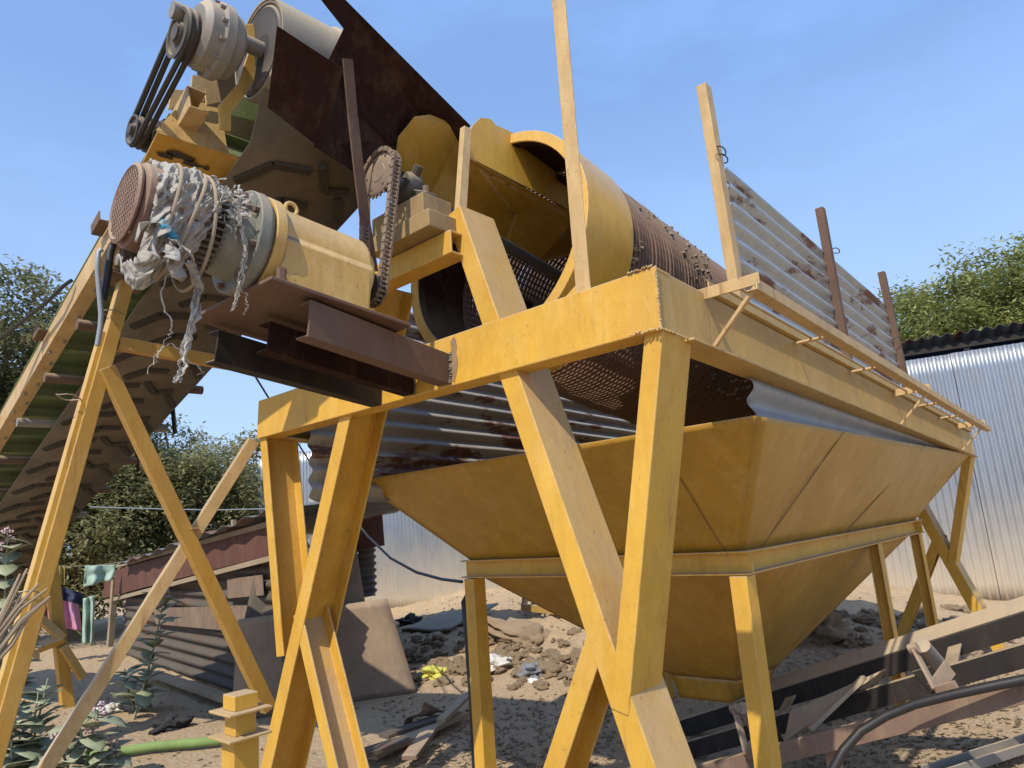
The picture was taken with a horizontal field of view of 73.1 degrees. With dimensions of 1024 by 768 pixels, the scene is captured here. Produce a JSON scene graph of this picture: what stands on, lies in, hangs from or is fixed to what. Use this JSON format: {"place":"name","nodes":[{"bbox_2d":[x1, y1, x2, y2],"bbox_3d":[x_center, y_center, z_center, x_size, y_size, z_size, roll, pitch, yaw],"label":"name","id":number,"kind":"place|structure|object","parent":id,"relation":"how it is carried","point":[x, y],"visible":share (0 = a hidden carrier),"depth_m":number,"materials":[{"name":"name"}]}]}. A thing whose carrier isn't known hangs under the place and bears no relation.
{"place":"outdoors","nodes":[
{"label":"outdoors","id":0,"kind":"place"},
{"bbox_2d":[90,506,264,510],"bbox_3d":[-5.500,2.076,11.573,2.703,0.199,0.082,1,-13,-25],"label":"wire","id":1,"kind":"object","parent":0,"point":[162,508],"visible":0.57,"depth_m":11.42,"materials":[{"name":"grey"}]},
{"bbox_2d":[0,0,1023,556],"label":"sky","id":2,"kind":"structure","parent":0,"point":[903,120],"materials":[{"name":"blue"}]},
{"bbox_2d":[2,572,1023,767],"bbox_3d":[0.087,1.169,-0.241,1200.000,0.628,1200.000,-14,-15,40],"label":"ground","id":3,"kind":"structure","parent":0,"point":[91,658],"depth_m":5.88,"materials":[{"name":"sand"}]},
{"bbox_2d":[0,526,42,739],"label":"milkweed","id":4,"kind":"object","parent":3,"relation":"on","point":[7,568],"visible":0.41,"depth_m":5.32,"materials":[{"name":"green plant"}]},
{"bbox_2d":[2,678,66,767],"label":"milkweed","id":5,"kind":"object","parent":3,"relation":"on","point":[29,750],"visible":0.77,"depth_m":4.52,"materials":[{"name":"green plant"}]},
{"bbox_2d":[0,254,73,632],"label":"tree","id":6,"kind":"object","parent":3,"relation":"on","point":[11,370],"visible":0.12,"depth_m":13.22,"materials":[{"name":"green plant"}]},
{"bbox_2d":[32,564,87,708],"bbox_3d":[-4.754,2.341,7.179,0.650,2.032,0.222,3,-14,-33],"label":"steel trestle","id":7,"kind":"object","parent":3,"relation":"on","point":[66,661],"visible":0.59,"depth_m":7.10,"materials":[{"name":"orange paint"}]},
{"bbox_2d":[29,701,131,767],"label":"milkweed","id":8,"kind":"object","parent":3,"relation":"on","point":[91,743],"visible":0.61,"depth_m":4.50,"materials":[{"name":"green plant"}]},
{"bbox_2d":[96,702,126,714],"bbox_3d":[-3.863,3.145,6.650,0.255,0.148,0.282,-14,-15,40],"label":"plastic bag","id":9,"kind":"object","parent":3,"relation":"on","point":[112,708],"visible":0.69,"depth_m":6.62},
{"bbox_2d":[2,435,233,641],"bbox_3d":[-8.348,2.997,13.343,5.102,4.143,4.800,-9,-13,22],"label":"tree","id":10,"kind":"object","parent":3,"relation":"on","point":[81,560],"visible":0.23,"depth_m":12.60,"materials":[{"name":"green plant"}]},
{"bbox_2d":[110,663,170,712],"bbox_3d":[-3.610,2.912,6.630,0.470,0.491,0.591,-14,-15,40],"label":"milkweed","id":11,"kind":"object","parent":3,"relation":"on","point":[132,685],"visible":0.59,"depth_m":6.61,"materials":[{"name":"green plant"}]},
{"bbox_2d":[36,438,258,767],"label":"prop bar","id":12,"kind":"object","parent":3,"relation":"on","point":[72,725],"visible":0.93,"depth_m":3.29,"materials":[{"name":"yellow paint"}]},
{"bbox_2d":[112,589,187,719],"bbox_3d":[-3.362,2.516,6.449,0.488,1.167,0.449,-6,-12,8],"label":"milkweed","id":13,"kind":"object","parent":3,"relation":"on","point":[143,697],"visible":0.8,"depth_m":6.42,"materials":[{"name":"green plant"}]},
{"bbox_2d":[82,737,221,759],"bbox_3d":[-2.650,2.708,5.146,1.079,0.086,0.129,-3,-12,-8],"label":"green pipe","id":14,"kind":"object","parent":3,"relation":"on","point":[188,743],"visible":0.53,"depth_m":5.14,"materials":[{"name":"plastic"}]},
{"bbox_2d":[148,712,194,734],"bbox_3d":[-2.943,2.924,5.930,0.261,0.172,0.377,-14,-15,40],"label":"plastic bag","id":15,"kind":"object","parent":3,"relation":"on","point":[172,721],"visible":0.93,"depth_m":5.88,"materials":[{"name":"plastic"}]},
{"bbox_2d":[0,0,357,767],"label":"infeed conveyor","id":16,"kind":"object","parent":3,"relation":"on","point":[82,416],"visible":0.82,"depth_m":3.38,"materials":[{"name":"metal"}]},
{"bbox_2d":[0,568,50,660],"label":"dry branch","id":17,"kind":"object","parent":16,"relation":"attached to","point":[10,617],"visible":1,"depth_m":2.58,"materials":[{"name":"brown wood"}]},
{"bbox_2d":[0,279,72,340],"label":"overhead wire","id":18,"kind":"object","parent":16,"relation":"hanging from","point":[40,306],"visible":1,"depth_m":3.96,"materials":[{"name":"black"}]},
{"bbox_2d":[94,248,103,345],"bbox_3d":[-1.995,-0.424,3.338,0.024,0.496,0.050,-14,-15,40],"label":"grey conduit","id":19,"kind":"object","parent":16,"relation":"attached to","point":[99,251],"visible":1,"depth_m":3.33,"materials":[{"name":"grey"}]},
{"bbox_2d":[101,243,116,301],"bbox_3d":[-1.954,-0.815,3.546,0.037,0.865,0.268,-14,-15,40],"label":"conveyor cable","id":20,"kind":"object","parent":16,"relation":"attached to","point":[108,266],"visible":0.33,"depth_m":3.41,"materials":[{"name":"black plastic"}]},
{"bbox_2d":[60,413,302,596],"bbox_3d":[-7.742,2.995,15.177,6.792,4.844,6.460,-14,-15,40],"label":"tree","id":21,"kind":"object","parent":3,"relation":"on","point":[189,464],"visible":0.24,"depth_m":14.07,"materials":[{"name":"green plant"}]},
{"bbox_2d":[150,670,226,702],"bbox_3d":[-3.284,3.161,7.185,0.120,0.050,3.000,6,-16,-42],"label":"plank","id":22,"kind":"object","parent":3,"relation":"on","point":[214,694],"visible":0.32,"depth_m":7.22,"materials":[{"name":"wood"}]},
{"bbox_2d":[208,689,271,767],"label":"stub post","id":23,"kind":"object","parent":3,"relation":"on","point":[238,738],"visible":1,"depth_m":2.61,"materials":[{"name":"yellow paint"}]},
{"bbox_2d":[102,501,399,690],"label":"scrap shack","id":24,"kind":"structure","parent":3,"relation":"on","point":[195,645],"depth_m":7.95,"materials":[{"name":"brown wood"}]},
{"bbox_2d":[63,601,81,629],"bbox_3d":[-6.495,3.372,10.162,0.224,0.520,0.354,-14,-15,40],"label":"hung cloth","id":25,"kind":"object","parent":24,"relation":"hanging from","point":[72,616],"visible":0.77,"depth_m":10.17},
{"bbox_2d":[61,587,83,604],"bbox_3d":[-6.449,3.076,10.082,0.197,0.318,0.359,-14,-15,40],"label":"hung cloth","id":26,"kind":"object","parent":24,"relation":"hanging from","point":[72,596],"visible":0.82,"depth_m":10.09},
{"bbox_2d":[82,595,94,643],"bbox_3d":[-6.086,3.391,9.933,0.158,0.673,0.182,4,-14,-34],"label":"hung cloth","id":27,"kind":"object","parent":24,"relation":"hanging from","point":[88,620],"visible":1,"depth_m":9.93,"materials":[{"name":"fabric"}]},
{"bbox_2d":[60,562,119,566],"bbox_3d":[-6.587,2.650,10.276,1.370,0.176,0.030,3,-14,-32],"label":"clothes line","id":28,"kind":"object","parent":24,"relation":"attached to","point":[90,565],"visible":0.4,"depth_m":10.33,"materials":[{"name":"white metal"}]},
{"bbox_2d":[59,566,64,584],"bbox_3d":[-6.845,2.889,10.432,0.186,0.296,0.162,-14,-15,40],"label":"hung cloth","id":29,"kind":"object","parent":28,"relation":"hanging from","point":[62,574],"visible":0.47,"depth_m":10.46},
{"bbox_2d":[83,564,116,586],"bbox_3d":[-6.124,2.844,10.278,0.413,0.310,0.218,3,-14,-32],"label":"hung cloth","id":30,"kind":"object","parent":28,"relation":"hanging from","point":[95,574],"visible":1,"depth_m":10.26,"materials":[{"name":"fabric"}]},
{"bbox_2d":[244,564,265,618],"bbox_3d":[-2.365,2.134,6.772,0.568,0.751,0.223,-1,-12,-16],"label":"leaning plate","id":31,"kind":"object","parent":24,"relation":"on","point":[256,605],"visible":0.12,"depth_m":6.73,"materials":[{"name":"metal"}]},
{"bbox_2d":[344,548,364,603],"bbox_3d":[-1.821,1.795,6.969,0.620,1.154,0.320,0,-12,-20],"label":"leaning plate","id":32,"kind":"object","parent":24,"relation":"on","point":[354,593],"visible":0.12,"depth_m":6.91,"materials":[{"name":"metal"}]},
{"bbox_2d":[357,547,376,596],"bbox_3d":[-1.547,1.940,7.348,0.218,0.645,0.041,-8,-12,15],"label":"corrugated scrap","id":33,"kind":"object","parent":24,"relation":"attached to","point":[367,562],"visible":0.61,"depth_m":7.33,"materials":[{"name":"metal"}]},
{"bbox_2d":[356,513,384,549],"bbox_3d":[-1.513,1.543,7.185,0.415,0.365,0.035,-8,-12,18],"label":"red sheet","id":34,"kind":"object","parent":24,"relation":"on","point":[372,526],"visible":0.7,"depth_m":7.16,"materials":[{"name":"metal"}]},
{"bbox_2d":[233,598,416,717],"bbox_3d":[-1.726,2.514,6.421,1.624,0.874,0.247,-1,-12,-17],"label":"leaning plate","id":35,"kind":"object","parent":3,"relation":"on","point":[375,663],"visible":0.52,"depth_m":6.47,"materials":[{"name":"metal"}]},
{"bbox_2d":[395,612,422,626],"bbox_3d":[-1.451,3.369,9.822,0.353,0.232,0.433,-14,-15,40],"label":"plastic bag","id":36,"kind":"object","parent":3,"relation":"on","point":[410,618],"visible":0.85,"depth_m":9.76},
{"bbox_2d":[410,634,422,641],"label":"clod","id":37,"kind":"object","parent":3,"relation":"on","point":[416,637],"visible":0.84,"depth_m":8.60,"materials":[{"name":"soil"}]},
{"bbox_2d":[407,652,427,662],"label":"clod","id":38,"kind":"object","parent":3,"relation":"on","point":[416,657],"visible":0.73,"depth_m":7.64,"materials":[{"name":"soil"}]},
{"bbox_2d":[367,711,468,759],"bbox_3d":[-0.680,2.529,5.005,0.160,0.047,1.014,-12,-14,32],"label":"plank","id":39,"kind":"object","parent":3,"relation":"on","point":[457,716],"visible":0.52,"depth_m":5.08,"materials":[{"name":"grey wood"}]},
{"bbox_2d":[379,715,439,739],"bbox_3d":[-0.727,2.529,5.103,0.120,0.033,0.530,-15,-16,42],"label":"plank","id":40,"kind":"object","parent":39,"relation":"on","point":[404,729],"visible":0.74,"depth_m":5.04,"materials":[{"name":"wood"}]},
{"bbox_2d":[402,728,435,759],"bbox_3d":[-0.621,2.422,4.658,0.100,0.049,0.520,-6,-12,7],"label":"plank","id":41,"kind":"object","parent":39,"relation":"on","point":[417,747],"visible":0.97,"depth_m":4.60,"materials":[{"name":"brown wood"}]},
{"bbox_2d":[364,735,412,757],"bbox_3d":[-0.847,2.401,4.573,0.356,0.051,0.140,3,-14,-31],"label":"plank","id":42,"kind":"object","parent":41,"relation":"on","point":[387,745],"visible":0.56,"depth_m":4.56,"materials":[{"name":"wood"}]},
{"bbox_2d":[403,702,443,724],"bbox_3d":[-0.730,2.517,5.313,0.268,0.167,0.397,-14,-15,40],"label":"bent sheet","id":43,"kind":"object","parent":39,"relation":"on","point":[427,709],"visible":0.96,"depth_m":5.26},
{"bbox_2d":[436,692,468,722],"bbox_3d":[-0.436,2.509,5.380,0.070,0.058,0.688,-7,-12,13],"label":"plank","id":44,"kind":"object","parent":39,"relation":"on","point":[446,715],"visible":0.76,"depth_m":5.28,"materials":[{"name":"grey wood"}]},
{"bbox_2d":[418,665,446,679],"bbox_3d":[-0.779,2.907,6.943,0.334,0.172,0.286,-4,-12,-2],"label":"plastic bag","id":45,"kind":"object","parent":3,"relation":"on","point":[434,672],"visible":0.79,"depth_m":6.86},
{"bbox_2d":[426,657,440,664],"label":"clod","id":46,"kind":"object","parent":3,"relation":"on","point":[434,661],"visible":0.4,"depth_m":7.34,"materials":[{"name":"soil"}]},
{"bbox_2d":[429,634,445,641],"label":"clod","id":47,"kind":"object","parent":3,"relation":"on","point":[436,637],"visible":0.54,"depth_m":8.36,"materials":[{"name":"soil"}]},
{"bbox_2d":[430,650,447,657],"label":"clod","id":48,"kind":"object","parent":3,"relation":"on","point":[438,653],"visible":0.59,"depth_m":7.67,"materials":[{"name":"soil"}]},
{"bbox_2d":[432,676,454,686],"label":"clod","id":49,"kind":"object","parent":3,"relation":"on","point":[443,681],"visible":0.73,"depth_m":6.56,"materials":[{"name":"soil"}]},
{"bbox_2d":[437,658,451,664],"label":"clod","id":50,"kind":"object","parent":3,"relation":"on","point":[446,661],"visible":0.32,"depth_m":7.27,"materials":[{"name":"soil"}]},
{"bbox_2d":[401,603,498,631],"bbox_3d":[-0.826,3.113,9.250,0.950,0.258,0.918,-14,-15,40],"label":"flat sheet","id":51,"kind":"object","parent":3,"relation":"on","point":[446,621],"visible":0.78,"depth_m":9.14,"materials":[{"name":"metal"}]},
{"bbox_2d":[444,664,460,675],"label":"clod","id":52,"kind":"object","parent":3,"relation":"on","point":[450,670],"visible":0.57,"depth_m":6.88,"materials":[{"name":"soil"}]},
{"bbox_2d":[460,675,467,686],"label":"clod","id":53,"kind":"object","parent":3,"relation":"on","point":[464,681],"visible":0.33,"depth_m":6.43,"materials":[{"name":"soil"}]},
{"bbox_2d":[460,616,531,642],"bbox_3d":[0.004,2.752,7.682,1.412,0.277,0.486,1,-10,38],"label":"rock","id":54,"kind":"object","parent":3,"relation":"on","point":[502,630],"visible":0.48,"depth_m":7.62,"materials":[{"name":"stone"}]},
{"bbox_2d":[514,622,549,647],"bbox_3d":[0.250,2.724,7.402,0.451,0.330,0.550,-6,-12,7],"label":"clod","id":55,"kind":"object","parent":54,"relation":"on","point":[533,634],"visible":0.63,"depth_m":7.28,"materials":[{"name":"soil"}]},
{"bbox_2d":[493,665,508,673],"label":"clod","id":56,"kind":"object","parent":3,"relation":"on","point":[500,670],"visible":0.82,"depth_m":6.68,"materials":[{"name":"soil"}]},
{"bbox_2d":[491,643,511,653],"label":"clod","id":57,"kind":"object","parent":3,"relation":"on","point":[503,646],"visible":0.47,"depth_m":7.30,"materials":[{"name":"soil"}]},
{"bbox_2d":[490,653,513,671],"bbox_3d":[-0.146,2.778,6.844,0.430,0.210,0.364,-1,-12,-14],"label":"plastic bag","id":58,"kind":"object","parent":3,"relation":"on","point":[498,660],"visible":0.45,"depth_m":6.76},
{"bbox_2d":[506,682,520,690],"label":"clod","id":59,"kind":"object","parent":3,"relation":"on","point":[514,686],"visible":0.77,"depth_m":6.18,"materials":[{"name":"soil"}]},
{"bbox_2d":[501,651,528,660],"bbox_3d":[0.048,2.756,6.929,0.312,0.148,0.214,-2,-23,-9],"label":"clod","id":60,"kind":"object","parent":3,"relation":"on","point":[515,655],"visible":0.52,"depth_m":6.89,"materials":[{"name":"soil"}]},
{"bbox_2d":[510,659,522,667],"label":"clod","id":61,"kind":"object","parent":3,"relation":"on","point":[516,662],"visible":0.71,"depth_m":6.76,"materials":[{"name":"soil"}]},
{"bbox_2d":[517,662,542,677],"bbox_3d":[0.200,2.699,6.496,0.292,0.173,0.386,-14,-15,40],"label":"plastic bag","id":62,"kind":"object","parent":3,"relation":"on","point":[531,669],"visible":0.66,"depth_m":6.42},
{"bbox_2d":[521,598,554,614],"bbox_3d":[0.354,2.596,8.390,0.325,0.327,1.941,-1,-12,-17],"label":"steel grate","id":63,"kind":"object","parent":3,"relation":"on","point":[527,607],"visible":0.3,"depth_m":8.38,"materials":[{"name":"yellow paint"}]},
{"bbox_2d":[533,679,548,689],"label":"clod","id":64,"kind":"object","parent":3,"relation":"on","point":[539,684],"visible":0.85,"depth_m":6.08,"materials":[{"name":"soil"}]},
{"bbox_2d":[539,659,567,678],"bbox_3d":[0.419,2.692,6.455,0.382,0.181,0.262,14,-10,-39],"label":"clod","id":65,"kind":"object","parent":3,"relation":"on","point":[550,668],"visible":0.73,"depth_m":6.38,"materials":[{"name":"soil"}]},
{"bbox_2d":[549,651,560,659],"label":"clod","id":66,"kind":"object","parent":3,"relation":"on","point":[554,655],"visible":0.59,"depth_m":6.72,"materials":[{"name":"soil"}]},
{"bbox_2d":[558,640,569,647],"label":"clod","id":67,"kind":"object","parent":3,"relation":"on","point":[564,643],"visible":0.99,"depth_m":6.85,"materials":[{"name":"soil"}]},
{"bbox_2d":[559,654,572,663],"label":"clod","id":68,"kind":"object","parent":3,"relation":"on","point":[565,658],"visible":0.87,"depth_m":6.55,"materials":[{"name":"soil"}]},
{"bbox_2d":[564,662,577,679],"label":"clod","id":69,"kind":"object","parent":3,"relation":"on","point":[567,675],"visible":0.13,"depth_m":6.11,"materials":[{"name":"soil"}]},
{"bbox_2d":[566,627,581,636],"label":"clod","id":70,"kind":"object","parent":3,"relation":"on","point":[572,631],"visible":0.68,"depth_m":7.13,"materials":[{"name":"soil"}]},
{"bbox_2d":[569,649,580,661],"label":"clod","id":71,"kind":"object","parent":3,"relation":"on","point":[573,652],"visible":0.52,"depth_m":6.56,"materials":[{"name":"soil"}]},
{"bbox_2d":[198,0,1008,767],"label":"trommel frame","id":72,"kind":"object","parent":3,"relation":"on","point":[354,372],"visible":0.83,"depth_m":2.59,"materials":[{"name":"yellow paint"}]},
{"bbox_2d":[108,162,384,308],"bbox_3d":[-0.834,-0.458,2.380,0.365,0.422,0.953,-14,-15,40],"label":"gear motor","id":73,"kind":"object","parent":72,"relation":"on","point":[284,243],"visible":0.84,"depth_m":2.22,"materials":[{"name":"beige paint"}]},
{"bbox_2d":[118,158,253,382],"bbox_3d":[-0.989,-0.326,2.152,0.394,0.715,0.445,-14,-15,40],"label":"torn sack","id":74,"kind":"object","parent":73,"relation":"hanging from","point":[171,241],"visible":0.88,"depth_m":2.04,"materials":[{"name":"plastic"}]},
{"bbox_2d":[255,377,308,460],"bbox_3d":[-1.539,0.394,4.895,0.035,0.504,1.856,-3,-12,-4],"label":"thin wire","id":75,"kind":"object","parent":72,"relation":"hanging from","point":[261,386],"visible":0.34,"depth_m":4.27,"materials":[{"name":"black"}]},
{"bbox_2d":[384,164,436,212],"bbox_3d":[-0.454,-0.844,3.014,0.300,0.193,0.106,-14,-15,40],"label":"pillow bearing","id":76,"kind":"object","parent":72,"relation":"on","point":[414,185],"visible":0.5,"depth_m":2.96,"materials":[{"name":"metal"}]},
{"bbox_2d":[307,311,636,502],"bbox_3d":[0.454,0.295,5.673,0.057,1.329,4.807,-14,-15,40],"label":"skirt sheet","id":77,"kind":"object","parent":72,"relation":"attached to","point":[478,423],"visible":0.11,"depth_m":4.66,"materials":[{"name":"metal"}]},
{"bbox_2d":[361,527,462,582],"bbox_3d":[-0.939,1.026,5.294,0.203,0.914,2.163,5,-15,-38],"label":"sagging wire","id":78,"kind":"object","parent":77,"relation":"hanging from","point":[411,569],"visible":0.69,"depth_m":4.92,"materials":[{"name":"black"}]},
{"bbox_2d":[365,130,755,426],"bbox_3d":[1.291,-0.172,4.825,1.184,1.770,5.482,-14,-15,40],"label":"screen drum","id":79,"kind":"object","parent":72,"relation":"on","point":[625,233],"visible":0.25,"depth_m":3.60,"materials":[{"name":"yellow paint"}]},
{"bbox_2d":[359,146,401,307],"bbox_3d":[-0.564,-0.642,2.818,0.245,0.742,0.167,-14,-15,40],"label":"drive chain","id":80,"kind":"object","parent":79,"relation":"hanging from","point":[363,234],"visible":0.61,"depth_m":2.76,"materials":[{"name":"metal"}]},
{"bbox_2d":[268,0,571,271],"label":"feed chute","id":81,"kind":"object","parent":79,"relation":"attached to","point":[359,96],"visible":0.75,"depth_m":3.05,"materials":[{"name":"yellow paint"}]},
{"bbox_2d":[696,82,907,387],"bbox_3d":[1.837,-0.580,3.985,0.118,1.244,3.031,-14,-15,40],"label":"guard sheet","id":82,"kind":"object","parent":72,"relation":"on","point":[776,249],"visible":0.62,"depth_m":3.64,"materials":[{"name":"grey metal"}]},
{"bbox_2d":[747,376,941,448],"bbox_3d":[2.347,0.291,4.282,0.041,0.360,4.212,-14,-15,40],"label":"skirt sheet","id":83,"kind":"object","parent":72,"relation":"attached to","point":[764,399],"visible":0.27,"depth_m":3.23,"materials":[{"name":"metal"}]},
{"bbox_2d":[258,342,1023,607],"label":"sheet fence","id":84,"kind":"object","parent":3,"relation":"on","point":[988,387],"visible":0.09,"depth_m":8.81,"materials":[{"name":"metal"}]},
{"bbox_2d":[372,415,967,767],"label":"hopper","id":85,"kind":"object","parent":3,"relation":"on","point":[789,537],"visible":0.75,"depth_m":3.74,"materials":[{"name":"yellow paint"}]},
{"bbox_2d":[461,595,474,767],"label":"leg hose","id":86,"kind":"object","parent":85,"relation":"attached to","point":[463,604],"visible":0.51,"depth_m":4.09,"materials":[{"name":"black"}]},
{"bbox_2d":[798,636,811,647],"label":"clod","id":87,"kind":"object","parent":3,"relation":"on","point":[805,642],"visible":0.25,"depth_m":6.15,"materials":[{"name":"soil"}]},
{"bbox_2d":[808,612,854,643],"bbox_3d":[2.898,2.268,6.390,0.486,0.380,0.740,-9,-19,18],"label":"clod","id":88,"kind":"object","parent":3,"relation":"on","point":[833,625],"visible":0.49,"depth_m":6.20,"materials":[{"name":"soil"}]},
{"bbox_2d":[814,634,834,643],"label":"clod","id":89,"kind":"object","parent":88,"relation":"on","point":[823,639],"visible":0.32,"depth_m":6.18,"materials":[{"name":"soil"}]},
{"bbox_2d":[839,640,858,647],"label":"clod","id":90,"kind":"object","parent":3,"relation":"on","point":[849,643],"visible":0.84,"depth_m":6.07,"materials":[{"name":"soil"}]},
{"bbox_2d":[679,596,1023,767],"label":"outfeed conveyor","id":91,"kind":"object","parent":3,"relation":"on","point":[842,684],"visible":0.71,"depth_m":3.60,"materials":[{"name":"black metal"}]},
{"bbox_2d":[828,674,1023,767],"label":"rubber hose","id":92,"kind":"object","parent":91,"relation":"attached to","point":[852,740],"visible":1,"depth_m":2.98,"materials":[{"name":"black"}]},
{"bbox_2d":[854,626,866,631],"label":"clod","id":93,"kind":"object","parent":3,"relation":"on","point":[860,628],"visible":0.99,"depth_m":6.53,"materials":[{"name":"soil"}]},
{"bbox_2d":[849,613,876,623],"bbox_3d":[3.457,2.339,6.832,0.278,0.132,0.191,-18,-16,12],"label":"clod","id":94,"kind":"object","parent":3,"relation":"on","point":[859,618],"visible":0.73,"depth_m":6.80,"materials":[{"name":"soil"}]},
{"bbox_2d":[854,634,873,647],"bbox_3d":[3.136,2.309,6.166,0.197,0.145,0.237,-8,-10,27],"label":"clod","id":95,"kind":"object","parent":3,"relation":"on","point":[861,640],"visible":0.66,"depth_m":6.12,"materials":[{"name":"soil"}]},
{"bbox_2d":[860,608,879,618],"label":"clod","id":96,"kind":"object","parent":3,"relation":"on","point":[873,613],"visible":0.39,"depth_m":6.97,"materials":[{"name":"soil"}]},
{"bbox_2d":[901,609,924,619],"bbox_3d":[4.285,2.453,7.309,0.208,0.162,0.279,-7,-6,-17],"label":"clod","id":97,"kind":"object","parent":3,"relation":"on","point":[920,613],"visible":0.26,"depth_m":7.24,"materials":[{"name":"soil"}]},
{"bbox_2d":[912,619,925,628],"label":"clod","id":98,"kind":"object","parent":3,"relation":"on","point":[920,624],"visible":0.35,"depth_m":6.80,"materials":[{"name":"soil"}]},
{"bbox_2d":[874,233,1023,342],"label":"tree","id":99,"kind":"object","parent":3,"relation":"on","point":[1001,301],"visible":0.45,"depth_m":14.65,"materials":[{"name":"green plant"}]},
{"bbox_2d":[940,604,962,611],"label":"clod","id":100,"kind":"object","parent":3,"relation":"on","point":[954,607],"visible":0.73,"depth_m":7.74,"materials":[{"name":"soil"}]},
{"bbox_2d":[896,322,1023,571],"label":"open shed","id":101,"kind":"structure","parent":3,"relation":"on","point":[971,339],"depth_m":10.14,"materials":[{"name":"black metal"}]},
{"bbox_2d":[921,734,1023,767],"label":"steel section","id":102,"kind":"object","parent":3,"relation":"on","point":[996,752],"visible":1,"depth_m":3.65,"materials":[{"name":"grey metal"}]},
{"bbox_2d":[957,220,1023,327],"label":"tree","id":103,"kind":"object","parent":3,"relation":"on","point":[1003,249],"visible":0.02,"depth_m":16.82,"materials":[{"name":"green plant"}]},
{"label":"clod","id":104,"kind":"object","parent":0,"visible":0},
{"bbox_2d":[511,666,521,677],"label":"clod","id":105,"kind":"object","parent":104,"relation":"on","point":[516,671],"visible":0.44,"depth_m":6.48,"materials":[{"name":"soil"}]},
{"label":"clod","id":106,"kind":"object","parent":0,"visible":0},
{"bbox_2d":[404,647,419,657],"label":"clod","id":107,"kind":"object","parent":106,"relation":"on","point":[408,651],"visible":0.43,"depth_m":7.96,"materials":[{"name":"soil"}]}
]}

